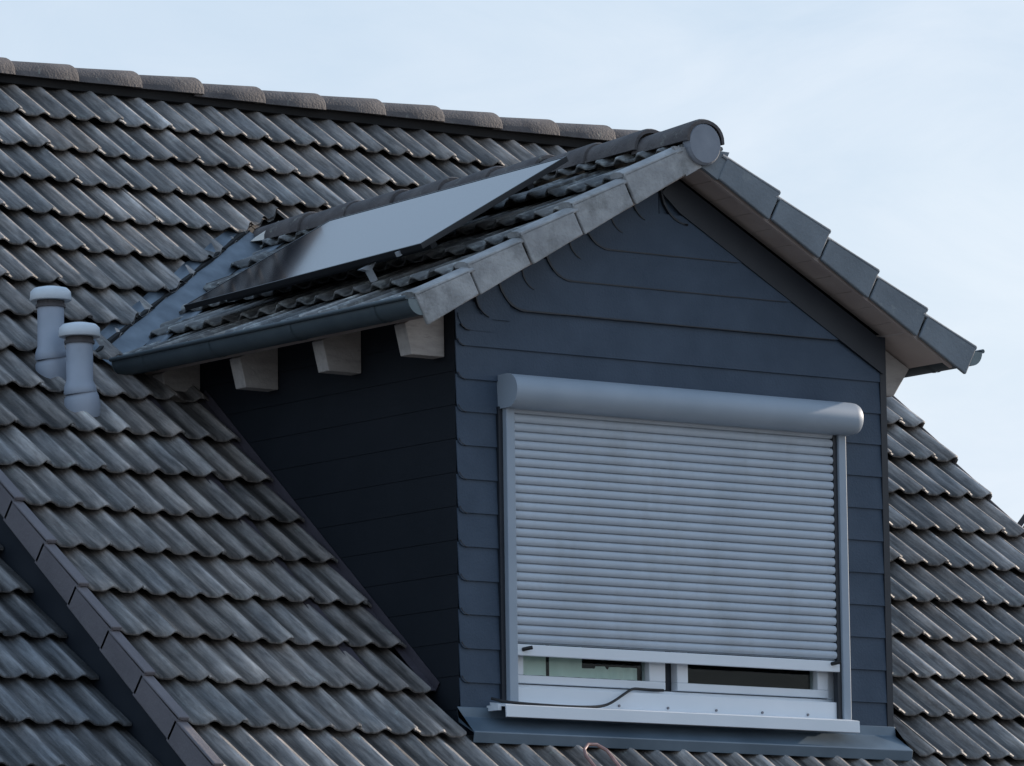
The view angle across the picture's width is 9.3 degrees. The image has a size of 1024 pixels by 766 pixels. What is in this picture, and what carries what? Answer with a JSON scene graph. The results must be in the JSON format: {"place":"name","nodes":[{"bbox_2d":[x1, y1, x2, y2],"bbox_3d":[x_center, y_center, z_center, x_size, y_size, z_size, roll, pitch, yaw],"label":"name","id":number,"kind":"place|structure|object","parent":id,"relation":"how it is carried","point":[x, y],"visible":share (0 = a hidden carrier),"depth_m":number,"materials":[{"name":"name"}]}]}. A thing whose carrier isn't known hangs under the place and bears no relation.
{"place":"outdoors","nodes":[
{"label":"outdoors","id":0,"kind":"place"},
{"bbox_2d":[0,544,162,765],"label":"terraced house","id":1,"kind":"structure","parent":0,"point":[55,710],"depth_m":27.14,"materials":[{"name":"tile"}]},
{"bbox_2d":[0,0,1023,526],"label":"sky","id":2,"kind":"structure","parent":0,"point":[895,126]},
{"bbox_2d":[1018,514,1023,527],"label":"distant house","id":3,"kind":"structure","parent":0,"point":[1021,522],"depth_m":71.39,"materials":[{"name":"grey"}]},
{"label":"ground","id":4,"kind":"structure","parent":0,"visible":0},
{"bbox_2d":[0,57,1023,765],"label":"house","id":5,"kind":"structure","parent":4,"relation":"on","point":[606,395],"depth_m":28.89,"materials":[{"name":"tile"}]},
{"bbox_2d":[30,286,71,389],"bbox_3d":[-2.136,-0.203,29.332,0.205,0.490,0.202,5,-9,-37],"label":"vent pipe","id":6,"kind":"object","parent":5,"relation":"on","point":[50,352],"visible":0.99,"depth_m":29.27,"materials":[{"name":"grey plastic"}]},
{"bbox_2d":[58,322,100,416],"bbox_3d":[-1.989,-0.039,29.142,0.205,0.480,0.202,5,-9,-37],"label":"vent pipe","id":7,"kind":"object","parent":5,"relation":"on","point":[80,392],"visible":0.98,"depth_m":29.09,"materials":[{"name":"grey plastic"}]},
{"bbox_2d":[184,156,567,309],"bbox_3d":[-0.646,-0.683,29.270,0.965,0.621,1.694,6,-10,-42],"label":"solar panel","id":8,"kind":"object","parent":5,"relation":"on","point":[367,240],"visible":1,"depth_m":29.16,"materials":[{"name":"black glass"}]},
{"bbox_2d":[491,687,663,707],"bbox_3d":[0.322,1.402,28.288,1.028,0.118,0.092,6,-10,-40],"label":"cable","id":9,"kind":"object","parent":5,"relation":"on","point":[582,706],"visible":1,"depth_m":28.23,"materials":[{"name":"black rubber"}]},
{"bbox_2d":[523,644,636,679],"bbox_3d":[0.294,0.771,28.515,0.670,1.115,0.012,5,-9,-37],"label":"curtain","id":10,"kind":"object","parent":5,"relation":"hanging from","point":[562,667],"visible":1,"depth_m":28.42,"materials":[{"name":"white fabric"}]},
{"bbox_2d":[518,643,836,718],"bbox_3d":[0.612,0.767,28.956,1.925,1.640,0.516,5,-9,-37],"label":"window","id":11,"kind":"structure","parent":5,"relation":"in","point":[687,688],"depth_m":28.82,"materials":[{"name":"white plastic"}]}
]}

